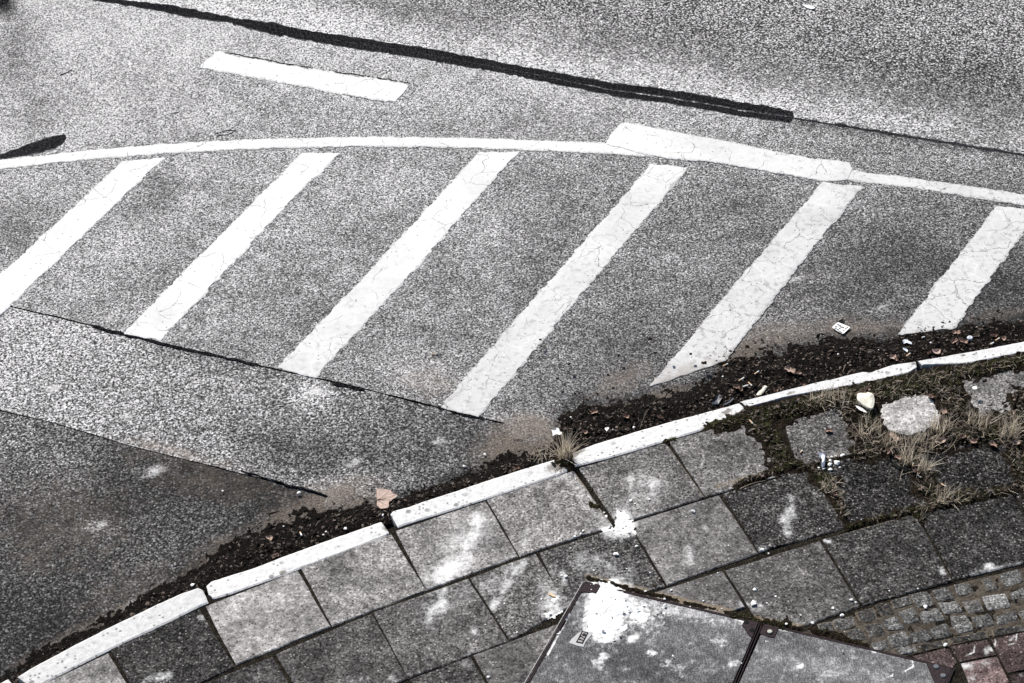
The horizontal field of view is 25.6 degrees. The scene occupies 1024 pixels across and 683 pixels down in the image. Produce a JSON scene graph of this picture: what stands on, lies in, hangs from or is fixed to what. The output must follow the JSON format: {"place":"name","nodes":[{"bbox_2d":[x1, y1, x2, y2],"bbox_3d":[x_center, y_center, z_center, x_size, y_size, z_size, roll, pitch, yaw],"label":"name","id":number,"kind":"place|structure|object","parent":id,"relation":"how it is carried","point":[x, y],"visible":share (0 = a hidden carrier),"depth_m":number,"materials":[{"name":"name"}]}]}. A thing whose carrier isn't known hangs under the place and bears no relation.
{"place":"outdoors","nodes":[
{"label":"outdoors","id":0,"kind":"place"},
{"bbox_2d":[0,411,393,678],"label":"parking strip","id":1,"kind":"object","parent":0,"point":[93,528],"visible":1,"depth_m":11.90,"materials":[{"name":"asphalt"}]},
{"bbox_2d":[0,307,541,508],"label":"gutter strip","id":2,"kind":"object","parent":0,"point":[321,436],"visible":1,"depth_m":12.50,"materials":[{"name":"asphalt"}]},
{"bbox_2d":[92,325,258,365],"bbox_3d":[-1.950,0.025,12.982,1.100,0.004,0.039,13,43,19],"label":"tar seal","id":3,"kind":"object","parent":2,"relation":"on","point":[171,346],"visible":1,"depth_m":12.97,"materials":[{"name":"asphalt"}]},
{"bbox_2d":[241,470,327,496],"bbox_3d":[-1.204,0.761,12.045,0.572,0.004,0.026,15,44,21],"label":"tar seal","id":4,"kind":"object","parent":2,"relation":"on","point":[286,484],"visible":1,"depth_m":12.03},
{"bbox_2d":[292,485,377,511],"bbox_3d":[-0.876,0.844,11.939,0.692,0.034,0.397,0,40,4],"label":"silt","id":5,"kind":"object","parent":2,"relation":"on","point":[338,495],"visible":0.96,"depth_m":11.93,"materials":[{"name":"soil"}]},
{"bbox_2d":[370,488,397,508],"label":"maple leaf","id":6,"kind":"object","parent":2,"relation":"on","point":[384,497],"visible":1,"depth_m":11.91,"materials":[{"name":"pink plant"}]},
{"bbox_2d":[484,416,557,449],"bbox_3d":[0.006,0.538,12.230,0.725,0.034,0.566,0,40,4],"label":"silt","id":7,"kind":"object","parent":2,"relation":"on","point":[526,429],"visible":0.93,"depth_m":12.26,"materials":[{"name":"soil"}]},
{"bbox_2d":[0,113,982,485],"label":"ground","id":8,"kind":"structure","parent":0,"point":[260,365],"depth_m":12.62,"materials":[{"name":"asphalt"}]},
{"bbox_2d":[18,588,208,682],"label":"kerb stone","id":9,"kind":"object","parent":8,"relation":"on","point":[121,633],"visible":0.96,"depth_m":11.18,"materials":[{"name":"concrete"}]},
{"bbox_2d":[206,522,388,599],"bbox_3d":[-1.089,1.177,11.568,0.978,0.163,0.127,-19,42,-17],"label":"kerb stone","id":10,"kind":"object","parent":8,"relation":"on","point":[256,576],"visible":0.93,"depth_m":11.51,"materials":[{"name":"concrete"}]},
{"bbox_2d":[390,460,567,527],"bbox_3d":[-0.152,0.846,11.885,0.995,0.163,0.128,-17,42,-15],"label":"kerb stone","id":11,"kind":"object","parent":8,"relation":"on","point":[489,489],"visible":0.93,"depth_m":11.82,"materials":[{"name":"concrete"}]},
{"bbox_2d":[573,404,742,466],"bbox_3d":[0.792,0.557,12.150,1.012,0.162,0.135,-16,41,-14],"label":"kerb stone","id":12,"kind":"object","parent":8,"relation":"on","point":[636,441],"visible":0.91,"depth_m":12.08,"materials":[{"name":"concrete"}]},
{"bbox_2d":[741,362,916,406],"bbox_3d":[1.748,0.298,12.378,1.024,0.163,0.093,-13,41,-10],"label":"kerb stone","id":13,"kind":"object","parent":8,"relation":"on","point":[885,372],"visible":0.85,"depth_m":12.34,"materials":[{"name":"concrete"}]},
{"bbox_2d":[918,342,1023,369],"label":"kerb stone","id":14,"kind":"object","parent":8,"relation":"on","point":[986,354],"visible":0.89,"depth_m":12.44,"materials":[{"name":"concrete"}]},
{"bbox_2d":[0,0,1023,435],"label":"road shoulder","id":15,"kind":"object","parent":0,"point":[878,260],"visible":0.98,"depth_m":13.78},
{"bbox_2d":[0,134,66,158],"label":"tar patch","id":16,"kind":"object","parent":15,"relation":"on","point":[47,143],"visible":1,"depth_m":14.60,"materials":[{"name":"asphalt"}]},
{"bbox_2d":[0,157,165,315],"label":"hatch stripe","id":17,"kind":"object","parent":15,"relation":"on","point":[48,249],"visible":1,"depth_m":13.89,"materials":[{"name":"paint"}]},
{"bbox_2d":[123,153,340,340],"bbox_3d":[-1.673,-0.622,13.728,0.263,0.007,2.074,17,44,23],"label":"hatch stripe","id":18,"kind":"object","parent":15,"relation":"on","point":[170,307],"visible":1,"depth_m":13.65,"materials":[{"name":"paint"}]},
{"bbox_2d":[200,51,408,101],"bbox_3d":[-1.402,-1.770,15.071,1.465,0.007,0.263,12,42,18],"label":"road marking","id":19,"kind":"object","parent":15,"relation":"on","point":[366,87],"visible":1,"depth_m":15.05,"materials":[{"name":"paint"}]},
{"bbox_2d":[224,52,409,83],"bbox_3d":[-1.346,-1.842,15.151,1.427,0.004,0.028,11,42,18],"label":"asphalt crack","id":20,"kind":"object","parent":15,"relation":"on","point":[311,67],"visible":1,"depth_m":15.16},
{"bbox_2d":[276,151,519,378],"bbox_3d":[-0.633,-0.522,13.523,0.273,0.007,2.436,18,45,24],"label":"hatch stripe","id":21,"kind":"object","parent":15,"relation":"on","point":[337,328],"visible":1,"depth_m":13.43,"materials":[{"name":"paint"}]},
{"bbox_2d":[0,136,1023,205],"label":"edge line","id":22,"kind":"object","parent":15,"relation":"on","point":[1001,196],"visible":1,"depth_m":14.41,"materials":[{"name":"paint"}]},
{"bbox_2d":[0,310,1023,682],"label":"leaf litter","id":23,"kind":"object","parent":15,"relation":"on","point":[619,434],"visible":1,"depth_m":12.28,"materials":[{"name":"plant"}]},
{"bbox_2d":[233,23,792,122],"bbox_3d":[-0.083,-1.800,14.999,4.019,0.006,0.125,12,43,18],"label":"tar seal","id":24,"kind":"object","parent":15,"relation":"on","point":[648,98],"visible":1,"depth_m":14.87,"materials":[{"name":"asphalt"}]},
{"bbox_2d":[441,164,687,416],"bbox_3d":[0.353,-0.359,13.247,0.263,0.007,2.618,18,45,24],"label":"hatch stripe","id":25,"kind":"object","parent":15,"relation":"on","point":[491,374],"visible":1,"depth_m":13.15,"materials":[{"name":"paint"}]},
{"bbox_2d":[606,122,852,181],"bbox_3d":[1.353,-1.166,14.122,1.557,0.010,0.309,12,43,19],"label":"road marking","id":26,"kind":"object","parent":15,"relation":"on","point":[651,141],"visible":1,"depth_m":14.14,"materials":[{"name":"paint"}]},
{"bbox_2d":[649,182,862,386],"bbox_3d":[1.461,-0.346,13.139,0.281,0.009,2.237,20,45,26],"label":"hatch stripe","id":27,"kind":"object","parent":15,"relation":"on","point":[736,313],"visible":1,"depth_m":13.12,"materials":[{"name":"paint"}]},
{"bbox_2d":[795,118,1023,154],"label":"tar seal","id":28,"kind":"object","parent":15,"relation":"on","point":[956,143],"visible":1,"depth_m":14.16,"materials":[{"name":"asphalt"}]},
{"bbox_2d":[898,206,1023,334],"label":"hatch stripe","id":29,"kind":"object","parent":15,"relation":"on","point":[960,284],"visible":1,"depth_m":13.09,"materials":[{"name":"paint"}]},
{"bbox_2d":[53,368,1023,682],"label":"pavement bed","id":30,"kind":"object","parent":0,"point":[959,676],"visible":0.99,"depth_m":11.21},
{"bbox_2d":[47,654,125,682],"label":"paving slab","id":31,"kind":"structure","parent":30,"relation":"on","point":[102,669],"depth_m":11.00,"materials":[{"name":"concrete"}]},
{"bbox_2d":[111,609,234,682],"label":"paving slab","id":32,"kind":"structure","parent":30,"relation":"on","point":[188,648],"depth_m":11.07,"materials":[{"name":"concrete"}]},
{"bbox_2d":[208,657,287,682],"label":"paving slab","id":33,"kind":"structure","parent":30,"relation":"on","point":[268,670],"depth_m":10.94,"materials":[{"name":"concrete"}]},
{"bbox_2d":[206,570,329,665],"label":"paving slab","id":34,"kind":"structure","parent":30,"relation":"on","point":[268,617],"depth_m":11.22,"materials":[{"name":"concrete"}]},
{"bbox_2d":[276,614,407,682],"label":"paving slab","id":35,"kind":"structure","parent":30,"relation":"on","point":[358,651],"depth_m":10.99,"materials":[{"name":"concrete"}]},
{"bbox_2d":[301,535,425,626],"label":"paving slab","id":36,"kind":"structure","parent":30,"relation":"on","point":[363,579],"depth_m":11.38,"materials":[{"name":"concrete"}]},
{"bbox_2d":[373,579,507,678],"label":"paving slab","id":37,"kind":"structure","parent":30,"relation":"on","point":[436,629],"depth_m":11.11,"materials":[{"name":"concrete"}]},
{"bbox_2d":[410,657,484,682],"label":"paving slab","id":38,"kind":"structure","parent":30,"relation":"on","point":[464,671],"depth_m":10.87,"materials":[{"name":"concrete"}]},
{"bbox_2d":[396,501,517,590],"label":"paving slab","id":39,"kind":"structure","parent":30,"relation":"on","point":[454,545],"depth_m":11.54,"materials":[{"name":"concrete"}]},
{"bbox_2d":[473,625,560,682],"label":"paving slab","id":40,"kind":"structure","parent":30,"relation":"on","point":[514,661],"depth_m":10.93,"materials":[{"name":"concrete"}]},
{"bbox_2d":[470,554,566,640],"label":"paving slab","id":41,"kind":"structure","parent":30,"relation":"on","point":[520,588],"depth_m":11.25,"materials":[{"name":"concrete"}]},
{"bbox_2d":[487,471,612,556],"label":"paving slab","id":42,"kind":"structure","parent":30,"relation":"on","point":[557,510],"depth_m":11.68,"materials":[{"name":"concrete"}]},
{"bbox_2d":[538,426,586,471],"bbox_3d":[0.281,0.558,11.942,0.284,0.194,0.307,-15,41,-13],"label":"grass tuft","id":43,"kind":"object","parent":42,"relation":"on","point":[565,452],"visible":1,"depth_m":11.97,"materials":[{"name":"plant"}]},
{"bbox_2d":[539,524,664,613],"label":"paving slab","id":44,"kind":"structure","parent":30,"relation":"on","point":[577,562],"depth_m":11.39,"materials":[{"name":"concrete"}]},
{"bbox_2d":[602,510,635,534],"bbox_3d":[0.554,0.936,11.597,0.192,0.011,0.240,-4,40,0],"label":"plaster powder","id":45,"kind":"object","parent":30,"relation":"on","point":[622,519],"visible":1,"depth_m":11.60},
{"bbox_2d":[579,444,704,522],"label":"paving slab","id":46,"kind":"structure","parent":30,"relation":"on","point":[659,477],"depth_m":11.82,"materials":[{"name":"concrete"}]},
{"bbox_2d":[528,582,759,682],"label":"access hatch","id":47,"kind":"object","parent":30,"relation":"on","point":[701,646],"visible":1,"depth_m":10.93,"materials":[{"name":"concrete"}]},
{"bbox_2d":[583,578,664,642],"bbox_3d":[0.538,1.324,11.130,0.434,0.014,0.450,-4,40,0],"label":"plaster powder","id":48,"kind":"object","parent":47,"relation":"on","point":[606,608],"visible":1,"depth_m":11.12,"materials":[{"name":"white"}]},
{"bbox_2d":[642,571,744,614],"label":"paving slab","id":49,"kind":"structure","parent":30,"relation":"on","point":[709,590],"depth_m":11.19,"materials":[{"name":"concrete"}]},
{"bbox_2d":[631,495,757,585],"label":"paving slab","id":50,"kind":"structure","parent":30,"relation":"on","point":[703,536],"depth_m":11.48,"materials":[{"name":"concrete"}]},
{"bbox_2d":[670,425,789,497],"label":"paving slab","id":51,"kind":"structure","parent":30,"relation":"on","point":[713,467],"depth_m":11.93,"materials":[{"name":"concrete"}]},
{"bbox_2d":[524,581,954,682],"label":"steel edging","id":52,"kind":"object","parent":30,"relation":"on","point":[563,617],"visible":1,"depth_m":10.98,"materials":[{"name":"metal"}]},
{"bbox_2d":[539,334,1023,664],"bbox_3d":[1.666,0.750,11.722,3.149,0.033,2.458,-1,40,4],"label":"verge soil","id":53,"kind":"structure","parent":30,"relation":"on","point":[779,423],"depth_m":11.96,"materials":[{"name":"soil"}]},
{"bbox_2d":[556,419,929,646],"bbox_3d":[1.079,0.887,11.597,1.961,0.027,1.394,16,44,22],"label":"joint moss","id":54,"kind":"object","parent":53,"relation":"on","point":[596,504],"visible":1,"depth_m":11.51,"materials":[{"name":"green plant"}]},
{"bbox_2d":[825,383,861,412],"bbox_3d":[1.784,0.317,12.184,0.306,0.177,0.217,-26,45,-24],"label":"grass tuft","id":55,"kind":"object","parent":53,"relation":"on","point":[844,394],"visible":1,"depth_m":12.19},
{"bbox_2d":[702,352,1023,526],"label":"verge litter","id":56,"kind":"object","parent":53,"relation":"on","point":[1005,486],"visible":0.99,"depth_m":12.01,"materials":[{"name":"plant"}]},
{"bbox_2d":[988,407,1023,444],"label":"grass tuft","id":57,"kind":"object","parent":56,"relation":"on","point":[1013,425],"visible":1,"depth_m":11.91,"materials":[{"name":"plant"}]},
{"bbox_2d":[856,392,874,412],"bbox_3d":[1.905,0.324,12.146,0.104,0.043,0.137,-4,40,0],"label":"crumpled paper","id":58,"kind":"object","parent":53,"relation":"on","point":[865,399],"visible":1,"depth_m":12.14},
{"bbox_2d":[850,409,883,441],"bbox_3d":[1.882,0.461,11.947,0.212,0.136,0.247,-32,47,-29],"label":"grass tuft","id":59,"kind":"object","parent":53,"relation":"on","point":[866,433],"visible":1,"depth_m":11.99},
{"bbox_2d":[878,429,905,452],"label":"grass tuft","id":60,"kind":"object","parent":53,"relation":"on","point":[890,441],"visible":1,"depth_m":11.91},
{"bbox_2d":[895,432,923,480],"bbox_3d":[2.061,0.596,11.732,0.206,0.197,0.320,-4,40,0],"label":"grass tuft","id":61,"kind":"object","parent":53,"relation":"on","point":[905,458],"visible":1,"depth_m":11.79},
{"bbox_2d":[806,351,1023,520],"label":"dry grass","id":62,"kind":"structure","parent":53,"relation":"on","point":[919,431],"depth_m":11.98,"materials":[{"name":"plant"}]},
{"bbox_2d":[908,424,940,452],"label":"grass tuft","id":63,"kind":"object","parent":53,"relation":"on","point":[932,443],"visible":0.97,"depth_m":11.90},
{"bbox_2d":[905,448,946,474],"bbox_3d":[2.150,0.640,11.721,0.198,0.137,0.220,13,43,20],"label":"grass tuft","id":64,"kind":"object","parent":53,"relation":"on","point":[928,465],"visible":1,"depth_m":11.75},
{"bbox_2d":[924,405,957,435],"bbox_3d":[2.265,0.424,11.969,0.231,0.129,0.198,-28,46,-26],"label":"grass tuft","id":65,"kind":"object","parent":53,"relation":"on","point":[936,427],"visible":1,"depth_m":11.98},
{"bbox_2d":[932,483,964,507],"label":"grass tuft","id":66,"kind":"object","parent":53,"relation":"on","point":[947,496],"visible":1,"depth_m":11.59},
{"bbox_2d":[963,401,1004,433],"bbox_3d":[2.496,0.403,11.974,0.224,0.147,0.244,23,47,28],"label":"grass tuft","id":67,"kind":"object","parent":53,"relation":"on","point":[981,417],"visible":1,"depth_m":12.00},
{"bbox_2d":[722,472,844,552],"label":"paving slab","id":68,"kind":"structure","parent":30,"relation":"on","point":[798,512],"depth_m":11.60,"materials":[{"name":"concrete"}]},
{"bbox_2d":[725,541,859,628],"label":"paving slab","id":69,"kind":"structure","parent":30,"relation":"on","point":[801,576],"depth_m":11.19,"materials":[{"name":"concrete"}]},
{"bbox_2d":[785,407,855,464],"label":"paving slab","id":70,"kind":"structure","parent":30,"relation":"on","point":[811,437],"depth_m":12.02,"materials":[{"name":"concrete"}]},
{"bbox_2d":[737,624,952,682],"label":"access hatch","id":71,"kind":"object","parent":30,"relation":"on","point":[784,656],"visible":1,"depth_m":10.79,"materials":[{"name":"concrete"}]},
{"bbox_2d":[817,453,927,521],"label":"paving slab","id":72,"kind":"structure","parent":30,"relation":"on","point":[866,490],"depth_m":11.70,"materials":[{"name":"concrete"}]},
{"bbox_2d":[823,515,952,606],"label":"paving slab","id":73,"kind":"structure","parent":30,"relation":"on","point":[876,563],"depth_m":11.29,"materials":[{"name":"concrete"}]},
{"bbox_2d":[881,395,940,434],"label":"paving slab","id":74,"kind":"structure","parent":30,"relation":"on","point":[905,415],"depth_m":12.10,"materials":[{"name":"concrete"}]},
{"bbox_2d":[804,568,1023,655],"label":"sett bed","id":75,"kind":"object","parent":30,"relation":"on","point":[981,592],"visible":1,"depth_m":11.00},
{"bbox_2d":[832,616,854,630],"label":"granite sett","id":76,"kind":"object","parent":75,"relation":"on","point":[843,623],"visible":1,"depth_m":10.99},
{"bbox_2d":[843,628,866,640],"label":"granite sett","id":77,"kind":"object","parent":75,"relation":"on","point":[857,633],"visible":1,"depth_m":10.93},
{"bbox_2d":[855,608,876,622],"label":"granite sett","id":78,"kind":"object","parent":75,"relation":"on","point":[869,615],"visible":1,"depth_m":11.02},
{"bbox_2d":[865,623,885,638],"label":"granite sett","id":79,"kind":"object","parent":75,"relation":"on","point":[875,630],"visible":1,"depth_m":10.94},
{"bbox_2d":[871,640,888,650],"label":"granite sett","id":80,"kind":"object","parent":75,"relation":"on","point":[881,645],"visible":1,"depth_m":10.87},
{"bbox_2d":[875,603,893,616],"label":"granite sett","id":81,"kind":"object","parent":75,"relation":"on","point":[884,609],"visible":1,"depth_m":11.04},
{"bbox_2d":[882,616,903,630],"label":"granite sett","id":82,"kind":"object","parent":75,"relation":"on","point":[892,624],"visible":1,"depth_m":10.97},
{"bbox_2d":[887,631,911,647],"bbox_3d":[1.875,1.460,10.913,0.120,0.066,0.114,-4,40,0],"label":"granite sett","id":83,"kind":"object","parent":75,"relation":"on","point":[900,639],"visible":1,"depth_m":10.89,"materials":[{"name":"stone"}]},
{"bbox_2d":[890,596,911,608],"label":"granite sett","id":84,"kind":"object","parent":75,"relation":"on","point":[902,602],"visible":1,"depth_m":11.07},
{"bbox_2d":[898,608,918,624],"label":"granite sett","id":85,"kind":"object","parent":75,"relation":"on","point":[907,616],"visible":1,"depth_m":11.00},
{"bbox_2d":[895,640,943,654],"bbox_3d":[1.969,1.495,10.864,0.250,0.067,0.058,-9,40,-6],"label":"border","id":86,"kind":"object","parent":75,"relation":"on","point":[924,646],"depth_m":10.85,"materials":[{"name":"stone"}]},
{"bbox_2d":[909,629,931,643],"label":"granite sett","id":87,"kind":"object","parent":75,"relation":"on","point":[920,636],"visible":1,"depth_m":10.89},
{"bbox_2d":[909,592,933,607],"bbox_3d":[2.024,1.291,11.102,0.105,0.065,0.115,-13,41,-10],"label":"granite sett","id":88,"kind":"object","parent":75,"relation":"on","point":[921,599],"visible":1,"depth_m":11.08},
{"bbox_2d":[919,608,944,623],"bbox_3d":[2.049,1.360,11.018,0.126,0.067,0.098,-9,40,-6],"label":"granite sett","id":89,"kind":"object","parent":75,"relation":"on","point":[932,615],"visible":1,"depth_m":10.99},
{"bbox_2d":[928,623,951,638],"bbox_3d":[2.075,1.427,10.936,0.114,0.065,0.094,-13,41,-10],"label":"granite sett","id":90,"kind":"object","parent":75,"relation":"on","point":[941,631],"visible":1,"depth_m":10.91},
{"bbox_2d":[931,587,953,601],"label":"granite sett","id":91,"kind":"object","parent":75,"relation":"on","point":[942,594],"visible":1,"depth_m":11.10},
{"bbox_2d":[938,601,962,613],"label":"granite sett","id":92,"kind":"object","parent":75,"relation":"on","point":[952,607],"visible":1,"depth_m":11.03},
{"bbox_2d":[950,615,972,633],"bbox_3d":[2.185,1.394,10.966,0.107,0.066,0.131,-4,40,0],"label":"granite sett","id":93,"kind":"object","parent":75,"relation":"on","point":[961,623],"visible":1,"depth_m":10.94,"materials":[{"name":"stone"}]},
{"bbox_2d":[954,583,973,595],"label":"granite sett","id":94,"kind":"object","parent":75,"relation":"on","point":[964,589],"visible":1,"depth_m":11.12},
{"bbox_2d":[947,632,989,642],"bbox_3d":[2.206,1.452,10.897,0.223,0.064,0.050,-8,40,-5],"label":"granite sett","id":95,"kind":"object","parent":75,"relation":"on","point":[976,636],"visible":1,"depth_m":10.88,"materials":[{"name":"stone"}]},
{"bbox_2d":[962,600,984,613],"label":"granite sett","id":96,"kind":"object","parent":75,"relation":"on","point":[972,606],"visible":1,"depth_m":11.03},
{"bbox_2d":[971,613,994,627],"bbox_3d":[2.295,1.381,10.973,0.107,0.066,0.096,-13,41,-11],"label":"granite sett","id":97,"kind":"object","parent":75,"relation":"on","point":[985,620],"visible":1,"depth_m":10.95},
{"bbox_2d":[981,578,997,590],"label":"granite sett","id":98,"kind":"object","parent":75,"relation":"on","point":[989,584],"visible":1,"depth_m":11.13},
{"bbox_2d":[982,594,1010,610],"bbox_3d":[2.377,1.297,11.067,0.137,0.065,0.118,-4,40,0],"label":"granite sett","id":99,"kind":"object","parent":75,"relation":"on","point":[996,601],"visible":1,"depth_m":11.04,"materials":[{"name":"stone"}]},
{"bbox_2d":[996,611,1017,624],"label":"granite sett","id":100,"kind":"object","parent":75,"relation":"on","point":[1008,617],"visible":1,"depth_m":10.96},
{"bbox_2d":[991,625,1023,636],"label":"border brick","id":101,"kind":"object","parent":75,"relation":"on","point":[1003,631],"visible":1,"depth_m":10.90,"materials":[{"name":"stone"}]},
{"bbox_2d":[1000,569,1022,585],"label":"granite sett","id":102,"kind":"object","parent":75,"relation":"on","point":[1010,578],"visible":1,"depth_m":11.16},
{"bbox_2d":[1010,587,1023,602],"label":"granite sett","id":103,"kind":"object","parent":75,"relation":"on","point":[1018,594],"visible":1,"depth_m":11.07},
{"bbox_2d":[913,648,956,666],"bbox_3d":[2.047,1.538,10.801,0.168,0.051,0.196,-29,46,-27],"label":"red paver","id":104,"kind":"object","parent":30,"relation":"on","point":[944,656],"visible":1,"depth_m":10.79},
{"bbox_2d":[923,438,1016,493],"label":"paving slab","id":105,"kind":"structure","parent":30,"relation":"on","point":[983,466],"depth_m":11.77,"materials":[{"name":"concrete"}]},
{"bbox_2d":[950,640,995,661],"bbox_3d":[2.214,1.502,10.829,0.194,0.051,0.106,-10,40,-7],"label":"red paver","id":106,"kind":"object","parent":30,"relation":"on","point":[976,650],"visible":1,"depth_m":10.81,"materials":[{"name":"concrete"}]},
{"bbox_2d":[923,494,1023,580],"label":"paving slab","id":107,"kind":"structure","parent":30,"relation":"on","point":[974,539],"depth_m":11.39,"materials":[{"name":"concrete"}]},
{"bbox_2d":[961,657,1008,682],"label":"red paver","id":108,"kind":"object","parent":30,"relation":"on","point":[989,670],"visible":1,"depth_m":10.71,"materials":[{"name":"concrete"}]},
{"bbox_2d":[962,370,1023,414],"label":"paving slab","id":109,"kind":"structure","parent":30,"relation":"on","point":[994,390],"depth_m":12.23,"materials":[{"name":"concrete"}]},
{"bbox_2d":[991,633,1023,672],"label":"red paver","id":110,"kind":"object","parent":30,"relation":"on","point":[1010,650],"visible":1,"depth_m":10.80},
{"bbox_2d":[1009,673,1023,682],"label":"red paver","id":111,"kind":"object","parent":30,"relation":"on","point":[1017,678],"visible":1,"depth_m":10.67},
{"bbox_2d":[128,0,1023,153],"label":"road","id":112,"kind":"structure","parent":0,"point":[947,70],"depth_m":15.08,"materials":[{"name":"asphalt"}]},
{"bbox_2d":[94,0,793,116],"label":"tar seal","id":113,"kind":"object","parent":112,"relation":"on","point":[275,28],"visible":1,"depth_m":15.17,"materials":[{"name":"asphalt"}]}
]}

